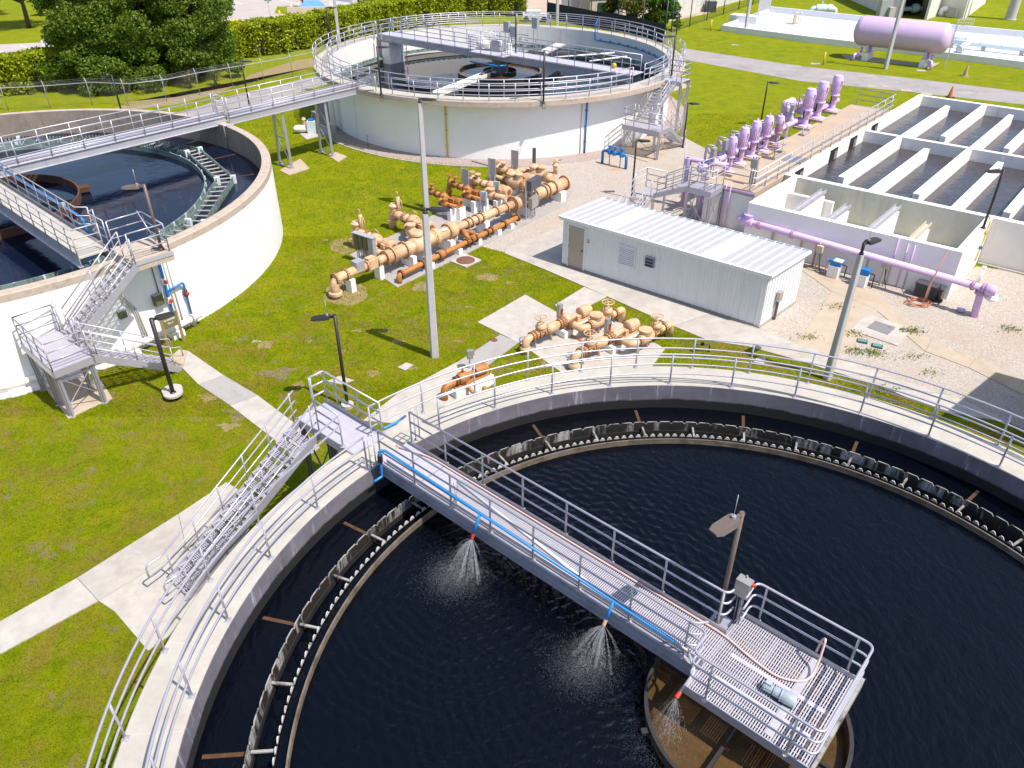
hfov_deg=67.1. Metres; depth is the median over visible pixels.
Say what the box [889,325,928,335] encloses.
weed tuft
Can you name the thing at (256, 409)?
path
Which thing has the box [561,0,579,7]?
yard hut
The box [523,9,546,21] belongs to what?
white van
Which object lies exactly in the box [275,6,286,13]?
planting bed
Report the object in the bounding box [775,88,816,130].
vertical pump
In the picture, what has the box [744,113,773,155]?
vertical pump
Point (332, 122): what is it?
inlet pipe
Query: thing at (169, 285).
conduit
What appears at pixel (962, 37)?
white pipe
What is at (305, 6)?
skip enclosure
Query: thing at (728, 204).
wall tube
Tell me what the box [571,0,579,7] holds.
door
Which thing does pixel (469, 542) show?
water spray
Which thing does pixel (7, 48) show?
car park
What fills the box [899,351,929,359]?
weed tuft
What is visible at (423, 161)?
concrete lamp pole
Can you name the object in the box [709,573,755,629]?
control box
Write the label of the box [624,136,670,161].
footing pad
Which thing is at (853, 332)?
weed tuft
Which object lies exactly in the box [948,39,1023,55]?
white pipe
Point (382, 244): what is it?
pump set
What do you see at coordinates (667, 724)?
water spray
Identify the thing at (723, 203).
wall tube
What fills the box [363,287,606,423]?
walk
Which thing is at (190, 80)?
yucca
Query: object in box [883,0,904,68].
concrete lamp pole
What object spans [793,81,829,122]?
vertical pump
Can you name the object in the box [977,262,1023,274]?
ground pipe
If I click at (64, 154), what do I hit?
footbridge
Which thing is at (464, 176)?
sun shield
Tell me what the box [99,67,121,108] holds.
lamp post
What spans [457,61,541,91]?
well
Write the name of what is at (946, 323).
gravel bed
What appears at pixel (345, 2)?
kiosk
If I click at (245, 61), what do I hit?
lamp post
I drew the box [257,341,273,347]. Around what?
bare soil
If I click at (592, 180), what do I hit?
gravel bed
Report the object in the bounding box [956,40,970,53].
white pipe
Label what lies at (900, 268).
wall tube
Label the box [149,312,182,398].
lamp post
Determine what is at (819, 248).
bracket stand
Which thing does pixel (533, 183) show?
instrument stand
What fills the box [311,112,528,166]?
gravel edging
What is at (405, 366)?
stepping slab
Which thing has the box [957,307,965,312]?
vent stub
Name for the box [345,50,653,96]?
water
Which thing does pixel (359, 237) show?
door
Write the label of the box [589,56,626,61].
pipe boom
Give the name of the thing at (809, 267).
rust stain
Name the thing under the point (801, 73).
road
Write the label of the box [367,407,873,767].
footbridge
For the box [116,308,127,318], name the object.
junction box
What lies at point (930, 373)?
weed tuft
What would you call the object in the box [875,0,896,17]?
meter cabinet
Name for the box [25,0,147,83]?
tree
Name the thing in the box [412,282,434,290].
bare soil
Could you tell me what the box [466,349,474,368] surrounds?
switch box
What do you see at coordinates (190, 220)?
weir trough
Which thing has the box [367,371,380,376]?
worn patch
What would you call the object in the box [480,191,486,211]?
instrument stand
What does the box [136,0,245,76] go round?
tree
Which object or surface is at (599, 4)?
door
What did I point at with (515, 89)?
railing
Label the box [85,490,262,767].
railing
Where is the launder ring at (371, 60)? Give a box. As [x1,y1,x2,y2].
[340,44,658,76]
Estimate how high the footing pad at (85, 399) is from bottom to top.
0.099 m
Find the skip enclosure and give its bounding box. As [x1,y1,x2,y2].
[287,0,330,13]
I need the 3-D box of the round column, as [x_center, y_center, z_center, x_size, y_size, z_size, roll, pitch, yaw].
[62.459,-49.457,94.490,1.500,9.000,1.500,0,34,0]
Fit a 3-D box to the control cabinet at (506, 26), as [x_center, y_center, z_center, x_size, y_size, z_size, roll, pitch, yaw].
[-0.383,-27.167,60.192,0.500,1.975,0.300,24,41,31]
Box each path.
[0,482,251,653]
[99,529,248,650]
[170,349,319,458]
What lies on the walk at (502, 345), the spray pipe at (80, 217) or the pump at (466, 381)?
the pump at (466, 381)
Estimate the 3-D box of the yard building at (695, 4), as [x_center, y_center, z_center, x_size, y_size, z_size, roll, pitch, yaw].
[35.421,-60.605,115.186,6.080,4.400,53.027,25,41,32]
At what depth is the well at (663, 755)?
15.11 m
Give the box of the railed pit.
[756,134,787,159]
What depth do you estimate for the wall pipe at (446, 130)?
50.35 m
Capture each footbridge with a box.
[0,93,226,177]
[0,162,112,268]
[213,64,370,123]
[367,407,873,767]
[372,18,643,82]
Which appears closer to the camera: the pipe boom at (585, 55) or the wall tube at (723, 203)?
the wall tube at (723, 203)
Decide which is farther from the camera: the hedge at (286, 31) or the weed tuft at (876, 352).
the hedge at (286, 31)
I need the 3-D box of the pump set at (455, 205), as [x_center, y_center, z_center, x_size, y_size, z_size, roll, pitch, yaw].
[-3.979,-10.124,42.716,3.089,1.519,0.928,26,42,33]
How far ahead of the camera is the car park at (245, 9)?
105.23 m
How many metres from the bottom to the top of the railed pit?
1.000 m
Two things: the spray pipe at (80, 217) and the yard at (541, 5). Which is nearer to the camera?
the spray pipe at (80, 217)
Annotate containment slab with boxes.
[721,6,1023,68]
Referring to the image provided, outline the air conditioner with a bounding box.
[704,0,716,11]
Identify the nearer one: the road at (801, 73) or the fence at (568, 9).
the road at (801, 73)
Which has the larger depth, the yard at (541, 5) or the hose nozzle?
the yard at (541, 5)
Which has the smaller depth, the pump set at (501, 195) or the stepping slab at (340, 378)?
the stepping slab at (340, 378)
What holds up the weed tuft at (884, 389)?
on the walk at (703, 325)
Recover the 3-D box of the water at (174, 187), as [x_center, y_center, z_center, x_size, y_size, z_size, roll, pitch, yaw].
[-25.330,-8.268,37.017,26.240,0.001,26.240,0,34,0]
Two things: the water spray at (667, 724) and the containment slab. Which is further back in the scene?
the containment slab
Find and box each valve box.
[856,338,867,343]
[871,343,882,348]
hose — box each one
[396,445,826,681]
[904,246,950,306]
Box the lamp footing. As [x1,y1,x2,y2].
[162,384,183,396]
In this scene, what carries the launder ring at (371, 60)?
attached to the settling tank at (493, 128)
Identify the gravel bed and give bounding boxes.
[483,137,912,324]
[745,267,1023,429]
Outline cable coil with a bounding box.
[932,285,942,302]
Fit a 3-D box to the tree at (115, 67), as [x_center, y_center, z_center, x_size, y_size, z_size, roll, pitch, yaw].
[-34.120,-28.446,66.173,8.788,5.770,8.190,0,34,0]
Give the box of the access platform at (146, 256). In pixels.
[105,211,174,270]
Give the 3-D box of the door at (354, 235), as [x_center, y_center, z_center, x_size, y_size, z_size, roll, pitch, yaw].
[-7.554,-6.885,37.291,0.260,0.740,0.015,22,40,29]
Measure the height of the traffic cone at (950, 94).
0.855 m
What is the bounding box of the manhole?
[450,253,481,267]
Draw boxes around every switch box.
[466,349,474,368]
[749,157,759,184]
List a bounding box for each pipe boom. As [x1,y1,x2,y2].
[554,52,614,57]
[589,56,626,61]
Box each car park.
[0,43,41,53]
[220,0,528,20]
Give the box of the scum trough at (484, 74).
[432,68,495,94]
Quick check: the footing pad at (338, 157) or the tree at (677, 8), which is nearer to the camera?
the footing pad at (338, 157)
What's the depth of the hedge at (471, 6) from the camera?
98.70 m
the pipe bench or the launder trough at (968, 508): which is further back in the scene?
the pipe bench
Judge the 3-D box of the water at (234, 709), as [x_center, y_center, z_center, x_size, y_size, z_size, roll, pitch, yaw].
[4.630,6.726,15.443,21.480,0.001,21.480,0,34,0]
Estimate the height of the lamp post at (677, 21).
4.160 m
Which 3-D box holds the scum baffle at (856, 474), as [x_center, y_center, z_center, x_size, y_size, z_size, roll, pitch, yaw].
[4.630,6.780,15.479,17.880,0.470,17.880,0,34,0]
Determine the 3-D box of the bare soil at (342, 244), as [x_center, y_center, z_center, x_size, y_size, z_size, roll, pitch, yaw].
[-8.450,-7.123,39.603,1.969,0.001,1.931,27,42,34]
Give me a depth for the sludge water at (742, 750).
15.24 m
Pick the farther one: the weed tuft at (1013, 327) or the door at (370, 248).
the door at (370, 248)
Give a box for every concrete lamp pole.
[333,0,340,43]
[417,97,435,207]
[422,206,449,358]
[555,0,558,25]
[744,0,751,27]
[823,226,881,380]
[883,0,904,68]
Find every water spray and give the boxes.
[410,538,504,606]
[542,625,635,701]
[621,685,709,765]
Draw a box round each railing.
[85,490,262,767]
[144,437,369,767]
[312,11,685,91]
[326,23,377,80]
[355,65,633,97]
[367,337,1023,446]
[391,72,630,101]
[402,13,671,80]
[437,353,1023,467]
[723,89,896,190]
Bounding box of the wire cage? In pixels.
[956,19,974,31]
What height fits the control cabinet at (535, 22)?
2.475 m
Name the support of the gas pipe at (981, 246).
attached to the filter basins
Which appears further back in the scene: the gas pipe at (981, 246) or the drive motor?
the gas pipe at (981, 246)
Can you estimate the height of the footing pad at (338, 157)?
0.100 m
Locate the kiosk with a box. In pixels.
[330,0,352,6]
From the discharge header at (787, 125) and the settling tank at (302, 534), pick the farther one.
the discharge header at (787, 125)
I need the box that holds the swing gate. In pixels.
[210,92,230,121]
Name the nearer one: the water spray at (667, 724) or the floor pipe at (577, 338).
the water spray at (667, 724)
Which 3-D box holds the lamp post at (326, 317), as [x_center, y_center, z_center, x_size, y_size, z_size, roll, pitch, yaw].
[-6.196,-0.956,26.603,1.004,4.330,0.437,-4,34,-5]
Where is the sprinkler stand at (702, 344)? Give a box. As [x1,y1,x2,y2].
[696,342,710,351]
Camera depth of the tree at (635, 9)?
89.23 m
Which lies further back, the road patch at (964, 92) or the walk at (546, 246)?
the road patch at (964, 92)
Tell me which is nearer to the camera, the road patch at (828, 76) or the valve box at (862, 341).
the valve box at (862, 341)
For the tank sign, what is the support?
on the ground at (718, 90)
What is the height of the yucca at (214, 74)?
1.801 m
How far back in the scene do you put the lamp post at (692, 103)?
52.06 m
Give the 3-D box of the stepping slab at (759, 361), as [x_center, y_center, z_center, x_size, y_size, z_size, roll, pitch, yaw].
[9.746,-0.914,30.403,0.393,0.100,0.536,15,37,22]
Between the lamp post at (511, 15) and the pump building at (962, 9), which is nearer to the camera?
the lamp post at (511, 15)
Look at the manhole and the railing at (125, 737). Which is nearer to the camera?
the railing at (125, 737)
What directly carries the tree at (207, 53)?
on the ground at (718, 90)
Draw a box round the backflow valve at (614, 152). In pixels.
[601,145,627,168]
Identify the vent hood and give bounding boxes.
[937,6,948,15]
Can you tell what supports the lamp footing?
on the ground at (718, 90)
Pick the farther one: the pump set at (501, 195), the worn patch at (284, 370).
the pump set at (501, 195)
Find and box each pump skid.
[519,299,625,354]
[567,313,673,369]
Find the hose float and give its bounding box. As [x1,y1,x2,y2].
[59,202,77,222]
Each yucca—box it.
[178,69,195,87]
[206,64,222,85]
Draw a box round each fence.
[0,41,337,110]
[547,0,668,42]
[671,0,758,32]
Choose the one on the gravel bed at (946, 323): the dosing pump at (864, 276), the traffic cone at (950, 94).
the dosing pump at (864, 276)
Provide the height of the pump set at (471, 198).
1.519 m
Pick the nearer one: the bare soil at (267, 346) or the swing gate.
the bare soil at (267, 346)
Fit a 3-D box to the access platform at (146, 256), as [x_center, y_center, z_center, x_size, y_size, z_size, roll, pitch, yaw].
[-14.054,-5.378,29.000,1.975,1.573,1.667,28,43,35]
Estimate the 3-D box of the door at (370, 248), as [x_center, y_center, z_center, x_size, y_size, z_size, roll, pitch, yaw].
[-6.755,-6.423,36.918,0.300,1.090,0.015,22,40,29]
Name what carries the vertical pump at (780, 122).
on the pump deck
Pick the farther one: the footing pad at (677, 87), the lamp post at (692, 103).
the footing pad at (677, 87)
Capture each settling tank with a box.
[0,108,282,383]
[112,366,1023,767]
[313,24,684,158]
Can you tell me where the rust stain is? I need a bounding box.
[804,264,827,270]
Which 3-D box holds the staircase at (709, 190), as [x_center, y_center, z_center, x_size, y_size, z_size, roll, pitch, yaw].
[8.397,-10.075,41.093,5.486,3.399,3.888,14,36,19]
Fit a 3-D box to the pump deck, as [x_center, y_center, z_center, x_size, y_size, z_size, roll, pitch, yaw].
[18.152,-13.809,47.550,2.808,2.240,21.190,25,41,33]
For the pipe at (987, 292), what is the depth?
34.75 m
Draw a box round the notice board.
[757,0,771,16]
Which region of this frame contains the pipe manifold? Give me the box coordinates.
[809,0,837,12]
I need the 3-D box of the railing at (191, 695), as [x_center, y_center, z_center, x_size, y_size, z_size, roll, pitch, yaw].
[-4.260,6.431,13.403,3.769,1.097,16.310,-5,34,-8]
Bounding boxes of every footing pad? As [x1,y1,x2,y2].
[46,376,112,418]
[280,159,308,174]
[293,124,335,139]
[327,152,346,161]
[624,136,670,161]
[672,83,690,91]
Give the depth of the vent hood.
98.74 m
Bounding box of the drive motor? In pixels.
[760,678,797,709]
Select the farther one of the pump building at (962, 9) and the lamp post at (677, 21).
the pump building at (962, 9)
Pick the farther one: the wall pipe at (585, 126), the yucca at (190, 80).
the yucca at (190, 80)
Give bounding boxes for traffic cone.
[945,86,954,97]
[960,65,968,76]
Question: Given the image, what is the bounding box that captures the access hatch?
[852,314,910,345]
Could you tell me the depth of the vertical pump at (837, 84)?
51.72 m
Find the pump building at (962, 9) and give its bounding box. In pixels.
[851,0,985,19]
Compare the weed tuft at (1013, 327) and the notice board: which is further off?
the notice board
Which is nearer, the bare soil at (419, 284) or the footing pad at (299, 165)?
the bare soil at (419, 284)
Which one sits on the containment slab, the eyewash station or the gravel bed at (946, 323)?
the eyewash station
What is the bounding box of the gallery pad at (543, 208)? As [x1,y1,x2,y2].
[349,182,572,286]
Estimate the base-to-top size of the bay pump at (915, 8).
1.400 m
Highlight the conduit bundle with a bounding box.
[110,267,158,344]
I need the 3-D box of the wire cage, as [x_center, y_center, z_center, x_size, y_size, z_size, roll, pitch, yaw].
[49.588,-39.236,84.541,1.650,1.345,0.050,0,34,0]
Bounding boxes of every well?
[0,174,89,241]
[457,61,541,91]
[640,628,853,767]
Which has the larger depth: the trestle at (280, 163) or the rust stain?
the trestle at (280, 163)
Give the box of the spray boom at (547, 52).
[541,43,565,55]
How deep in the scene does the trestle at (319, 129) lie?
51.01 m
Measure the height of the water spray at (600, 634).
0.897 m
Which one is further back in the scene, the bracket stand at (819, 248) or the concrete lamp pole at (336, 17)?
the concrete lamp pole at (336, 17)
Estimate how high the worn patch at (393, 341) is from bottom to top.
0.001 m
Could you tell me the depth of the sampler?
55.63 m
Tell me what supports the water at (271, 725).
in the launder trough at (968, 508)
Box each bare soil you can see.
[113,58,312,108]
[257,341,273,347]
[323,282,368,305]
[329,238,359,254]
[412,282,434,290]
[482,273,497,281]
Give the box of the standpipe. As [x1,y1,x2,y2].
[976,266,986,282]
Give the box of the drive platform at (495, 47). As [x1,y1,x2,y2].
[469,30,528,72]
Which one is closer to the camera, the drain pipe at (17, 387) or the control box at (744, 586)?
the control box at (744, 586)
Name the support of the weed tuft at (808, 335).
on the gravel bed at (946, 323)
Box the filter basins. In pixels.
[744,94,1023,299]
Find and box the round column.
[1003,0,1021,20]
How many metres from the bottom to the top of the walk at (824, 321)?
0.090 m
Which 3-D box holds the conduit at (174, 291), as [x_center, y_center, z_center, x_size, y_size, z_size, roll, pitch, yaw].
[-13.722,-3.898,31.371,0.048,3.750,0.048,13,36,19]
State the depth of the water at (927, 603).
17.44 m
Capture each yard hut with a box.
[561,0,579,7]
[579,0,606,12]
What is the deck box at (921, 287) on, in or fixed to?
on the gravel bed at (946, 323)
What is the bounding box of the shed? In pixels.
[559,197,811,327]
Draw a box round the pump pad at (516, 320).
[478,295,664,371]
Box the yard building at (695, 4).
[676,0,740,16]
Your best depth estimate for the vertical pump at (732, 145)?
41.31 m
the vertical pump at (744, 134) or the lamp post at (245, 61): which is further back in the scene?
the lamp post at (245, 61)
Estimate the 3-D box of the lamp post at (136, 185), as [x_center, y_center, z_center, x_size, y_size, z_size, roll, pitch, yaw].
[-13.562,-6.322,28.292,0.889,3.110,0.330,-4,34,-6]
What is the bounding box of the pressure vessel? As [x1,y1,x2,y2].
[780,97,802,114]
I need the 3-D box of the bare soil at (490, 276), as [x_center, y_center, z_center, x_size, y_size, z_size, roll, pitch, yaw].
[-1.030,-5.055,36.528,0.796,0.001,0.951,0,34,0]
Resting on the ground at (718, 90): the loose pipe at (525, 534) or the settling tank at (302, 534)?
the settling tank at (302, 534)
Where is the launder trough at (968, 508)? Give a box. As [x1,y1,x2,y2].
[202,410,1023,767]
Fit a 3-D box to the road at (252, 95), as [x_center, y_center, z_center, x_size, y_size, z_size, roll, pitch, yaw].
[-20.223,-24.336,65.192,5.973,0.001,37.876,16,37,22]
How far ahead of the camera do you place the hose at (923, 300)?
33.98 m
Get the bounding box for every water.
[0,133,259,284]
[192,407,1023,767]
[253,435,1023,767]
[274,438,1023,767]
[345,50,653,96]
[459,64,539,78]
[648,640,846,767]
[807,106,1023,221]
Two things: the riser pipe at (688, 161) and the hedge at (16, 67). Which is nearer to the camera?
the riser pipe at (688, 161)
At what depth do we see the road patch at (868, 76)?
71.01 m
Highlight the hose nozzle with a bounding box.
[675,652,695,698]
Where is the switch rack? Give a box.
[351,230,376,257]
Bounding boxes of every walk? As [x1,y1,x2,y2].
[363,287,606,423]
[505,248,1012,423]
[507,225,562,265]
[797,286,882,352]
[802,262,1023,394]
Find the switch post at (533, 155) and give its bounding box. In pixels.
[532,148,535,162]
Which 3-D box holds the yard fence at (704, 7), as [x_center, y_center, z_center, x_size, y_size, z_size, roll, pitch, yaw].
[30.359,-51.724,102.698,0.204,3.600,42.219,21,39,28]
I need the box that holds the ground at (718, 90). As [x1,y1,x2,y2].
[0,0,1023,767]
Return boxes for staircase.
[11,232,183,417]
[145,370,384,600]
[619,157,725,226]
[622,59,691,159]
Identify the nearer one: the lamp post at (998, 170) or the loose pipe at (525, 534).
the loose pipe at (525, 534)
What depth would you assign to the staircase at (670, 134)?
52.10 m
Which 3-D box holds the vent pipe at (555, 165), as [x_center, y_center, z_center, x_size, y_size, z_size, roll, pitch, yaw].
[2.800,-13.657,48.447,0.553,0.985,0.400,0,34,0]
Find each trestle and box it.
[272,112,294,168]
[315,102,335,156]
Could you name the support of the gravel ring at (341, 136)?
on the ground at (718, 90)
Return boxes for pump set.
[350,209,400,264]
[387,191,434,236]
[428,181,465,220]
[446,173,488,212]
[469,170,512,205]
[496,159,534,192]
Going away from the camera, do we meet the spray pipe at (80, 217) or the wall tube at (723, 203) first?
the spray pipe at (80, 217)
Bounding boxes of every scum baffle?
[0,142,206,289]
[285,438,1023,767]
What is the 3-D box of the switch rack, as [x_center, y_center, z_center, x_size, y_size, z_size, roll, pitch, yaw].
[-7.084,-6.497,37.309,1.380,1.535,0.300,22,40,29]
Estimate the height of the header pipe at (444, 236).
1.560 m
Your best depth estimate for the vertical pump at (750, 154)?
43.45 m
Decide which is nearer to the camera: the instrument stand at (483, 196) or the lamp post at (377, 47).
the instrument stand at (483, 196)
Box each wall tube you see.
[720,182,727,225]
[724,183,731,226]
[885,235,900,283]
[895,244,908,285]
[902,245,915,287]
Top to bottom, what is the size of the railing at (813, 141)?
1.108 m
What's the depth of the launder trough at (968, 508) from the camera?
21.27 m
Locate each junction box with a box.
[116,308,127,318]
[151,292,164,306]
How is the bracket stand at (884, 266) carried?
on the gravel bed at (592, 180)
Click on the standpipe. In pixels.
(982, 271)
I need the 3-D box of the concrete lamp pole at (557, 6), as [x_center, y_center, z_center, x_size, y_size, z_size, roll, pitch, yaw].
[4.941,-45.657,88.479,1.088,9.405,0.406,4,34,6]
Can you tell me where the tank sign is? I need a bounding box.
[159,309,184,346]
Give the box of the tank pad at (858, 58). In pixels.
[840,54,938,68]
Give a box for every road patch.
[821,75,834,77]
[859,75,877,76]
[957,91,975,93]
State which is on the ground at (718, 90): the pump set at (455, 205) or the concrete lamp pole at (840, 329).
the concrete lamp pole at (840, 329)
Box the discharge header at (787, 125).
[697,98,839,212]
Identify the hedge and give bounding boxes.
[0,45,87,96]
[201,0,466,65]
[357,0,527,16]
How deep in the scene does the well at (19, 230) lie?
38.87 m
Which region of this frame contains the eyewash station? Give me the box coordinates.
[789,11,801,24]
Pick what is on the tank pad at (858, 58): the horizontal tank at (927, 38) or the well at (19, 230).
the horizontal tank at (927, 38)
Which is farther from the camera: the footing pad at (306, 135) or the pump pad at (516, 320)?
the footing pad at (306, 135)
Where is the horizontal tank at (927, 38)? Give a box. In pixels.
[852,15,958,69]
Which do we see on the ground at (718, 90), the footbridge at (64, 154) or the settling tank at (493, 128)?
the settling tank at (493, 128)
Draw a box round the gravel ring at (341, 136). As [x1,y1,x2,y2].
[312,96,685,165]
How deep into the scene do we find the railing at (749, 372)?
23.25 m
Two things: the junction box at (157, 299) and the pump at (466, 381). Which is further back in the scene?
the junction box at (157, 299)
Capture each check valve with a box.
[496,170,527,194]
[518,163,554,182]
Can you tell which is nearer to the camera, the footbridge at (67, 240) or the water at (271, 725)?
the water at (271, 725)
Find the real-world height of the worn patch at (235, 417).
0.001 m
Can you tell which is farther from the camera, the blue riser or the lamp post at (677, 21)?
the lamp post at (677, 21)
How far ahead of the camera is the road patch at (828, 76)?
71.01 m
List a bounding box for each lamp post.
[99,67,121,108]
[121,169,164,250]
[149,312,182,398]
[240,55,251,105]
[311,304,353,409]
[326,7,335,46]
[376,46,389,101]
[505,14,516,52]
[532,51,544,108]
[631,139,650,195]
[664,31,676,77]
[671,11,678,48]
[681,102,699,147]
[708,495,744,623]
[761,82,778,121]
[980,157,1004,228]
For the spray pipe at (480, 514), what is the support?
attached to the footbridge at (609, 581)
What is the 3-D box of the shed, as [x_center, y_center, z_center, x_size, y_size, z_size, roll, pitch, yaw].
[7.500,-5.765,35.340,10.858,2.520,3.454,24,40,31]
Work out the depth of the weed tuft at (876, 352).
30.73 m
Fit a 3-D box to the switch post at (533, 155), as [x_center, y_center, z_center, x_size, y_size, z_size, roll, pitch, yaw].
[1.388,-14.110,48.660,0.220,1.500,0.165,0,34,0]
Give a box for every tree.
[13,0,31,27]
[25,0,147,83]
[47,0,223,84]
[72,19,169,95]
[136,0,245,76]
[600,0,675,25]
[644,0,682,28]
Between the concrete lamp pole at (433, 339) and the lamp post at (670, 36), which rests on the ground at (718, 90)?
the concrete lamp pole at (433, 339)
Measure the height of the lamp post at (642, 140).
3.400 m
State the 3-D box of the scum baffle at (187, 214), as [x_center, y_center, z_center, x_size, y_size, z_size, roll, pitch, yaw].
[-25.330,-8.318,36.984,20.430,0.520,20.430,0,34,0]
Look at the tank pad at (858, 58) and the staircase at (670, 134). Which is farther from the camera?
the tank pad at (858, 58)
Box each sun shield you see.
[461,168,468,190]
[488,158,495,180]
[511,149,518,168]
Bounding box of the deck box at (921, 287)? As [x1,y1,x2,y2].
[912,279,947,300]
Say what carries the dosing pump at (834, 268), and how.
on the walk at (886, 309)
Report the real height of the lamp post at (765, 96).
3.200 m
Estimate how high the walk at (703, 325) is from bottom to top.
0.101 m
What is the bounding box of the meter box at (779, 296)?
[773,290,783,319]
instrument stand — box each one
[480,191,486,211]
[493,181,499,192]
[525,175,541,219]
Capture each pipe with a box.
[0,166,89,233]
[0,311,202,399]
[223,123,233,149]
[328,99,337,130]
[329,175,570,299]
[373,449,689,652]
[382,415,405,428]
[444,106,448,157]
[457,481,587,580]
[552,158,560,174]
[571,334,583,341]
[583,103,587,152]
[594,19,660,60]
[680,143,728,207]
[737,213,998,317]
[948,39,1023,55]
[954,35,970,39]
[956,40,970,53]
[974,216,990,260]
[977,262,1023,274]
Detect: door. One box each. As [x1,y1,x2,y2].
[353,234,357,248]
[357,235,362,248]
[362,237,367,249]
[367,238,372,254]
[568,225,584,268]
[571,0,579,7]
[598,2,605,12]
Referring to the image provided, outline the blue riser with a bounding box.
[158,264,196,326]
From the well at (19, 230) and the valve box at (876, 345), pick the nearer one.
the valve box at (876, 345)
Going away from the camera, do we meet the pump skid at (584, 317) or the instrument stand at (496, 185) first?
the pump skid at (584, 317)
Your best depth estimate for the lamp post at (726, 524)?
14.44 m
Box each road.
[182,76,326,120]
[682,48,1023,104]
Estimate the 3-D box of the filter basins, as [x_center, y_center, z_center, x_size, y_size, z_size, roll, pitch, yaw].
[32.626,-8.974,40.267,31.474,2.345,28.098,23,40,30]
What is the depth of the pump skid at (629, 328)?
30.56 m
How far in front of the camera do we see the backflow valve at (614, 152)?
49.39 m
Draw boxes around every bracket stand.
[814,243,823,272]
[878,263,889,288]
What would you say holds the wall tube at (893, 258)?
attached to the filter basins
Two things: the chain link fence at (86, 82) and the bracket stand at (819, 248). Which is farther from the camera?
the chain link fence at (86, 82)
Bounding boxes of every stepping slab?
[328,376,353,384]
[398,362,412,370]
[753,358,765,363]
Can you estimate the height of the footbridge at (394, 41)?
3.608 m
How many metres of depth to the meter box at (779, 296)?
32.46 m
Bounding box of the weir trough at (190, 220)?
[0,133,257,289]
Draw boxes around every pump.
[441,362,493,400]
[699,134,737,177]
[708,124,749,167]
[720,118,761,160]
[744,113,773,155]
[756,113,784,149]
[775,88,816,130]
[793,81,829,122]
[814,258,846,278]
[815,74,843,114]
[841,267,874,287]
[903,3,925,12]
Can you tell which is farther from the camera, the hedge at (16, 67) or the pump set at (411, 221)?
the hedge at (16, 67)
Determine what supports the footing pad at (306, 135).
on the ground at (718, 90)
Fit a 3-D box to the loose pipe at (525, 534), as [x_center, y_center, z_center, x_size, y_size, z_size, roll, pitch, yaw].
[0.441,3.628,18.212,0.064,0.061,5.472,-27,42,-34]
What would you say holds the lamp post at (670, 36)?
on the staircase at (670, 134)
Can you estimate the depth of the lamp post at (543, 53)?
47.25 m
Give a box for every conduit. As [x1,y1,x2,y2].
[163,263,175,308]
[166,262,184,327]
[580,103,582,149]
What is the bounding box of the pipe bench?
[799,126,809,135]
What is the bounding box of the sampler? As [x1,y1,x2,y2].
[294,111,320,133]
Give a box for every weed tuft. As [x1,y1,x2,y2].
[790,330,822,339]
[843,345,878,355]
[845,329,867,336]
[861,348,895,359]
[863,383,899,398]
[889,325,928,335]
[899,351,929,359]
[919,367,944,377]
[997,322,1021,334]
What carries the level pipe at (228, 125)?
attached to the settling tank at (226, 255)
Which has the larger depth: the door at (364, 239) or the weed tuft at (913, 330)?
the door at (364, 239)
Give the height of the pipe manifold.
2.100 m
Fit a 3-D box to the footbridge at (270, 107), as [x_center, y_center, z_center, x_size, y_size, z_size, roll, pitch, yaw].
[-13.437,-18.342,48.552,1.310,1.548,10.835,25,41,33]
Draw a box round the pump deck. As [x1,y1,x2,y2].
[701,104,891,231]
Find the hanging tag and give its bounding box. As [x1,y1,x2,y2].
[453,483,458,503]
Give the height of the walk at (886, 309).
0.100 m
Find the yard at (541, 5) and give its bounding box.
[527,0,716,20]
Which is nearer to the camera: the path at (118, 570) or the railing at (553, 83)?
the path at (118, 570)
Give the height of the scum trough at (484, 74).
0.507 m
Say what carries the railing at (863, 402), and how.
on the settling tank at (302, 534)
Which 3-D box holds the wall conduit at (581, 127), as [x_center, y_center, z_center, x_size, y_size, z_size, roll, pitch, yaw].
[4.577,-16.997,51.070,0.052,3.500,0.060,0,34,0]
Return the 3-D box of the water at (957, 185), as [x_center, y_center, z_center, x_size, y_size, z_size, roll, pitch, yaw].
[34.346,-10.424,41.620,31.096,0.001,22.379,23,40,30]
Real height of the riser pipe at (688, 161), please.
3.600 m
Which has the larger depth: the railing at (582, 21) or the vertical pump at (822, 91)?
the railing at (582, 21)
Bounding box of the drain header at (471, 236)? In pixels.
[396,213,520,283]
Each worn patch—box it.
[197,393,217,401]
[217,423,241,431]
[220,408,244,421]
[253,367,297,380]
[290,381,305,387]
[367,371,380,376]
[390,339,405,343]
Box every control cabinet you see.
[503,21,510,38]
[510,26,514,42]
[532,17,538,51]
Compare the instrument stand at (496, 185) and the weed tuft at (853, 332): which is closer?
the weed tuft at (853, 332)

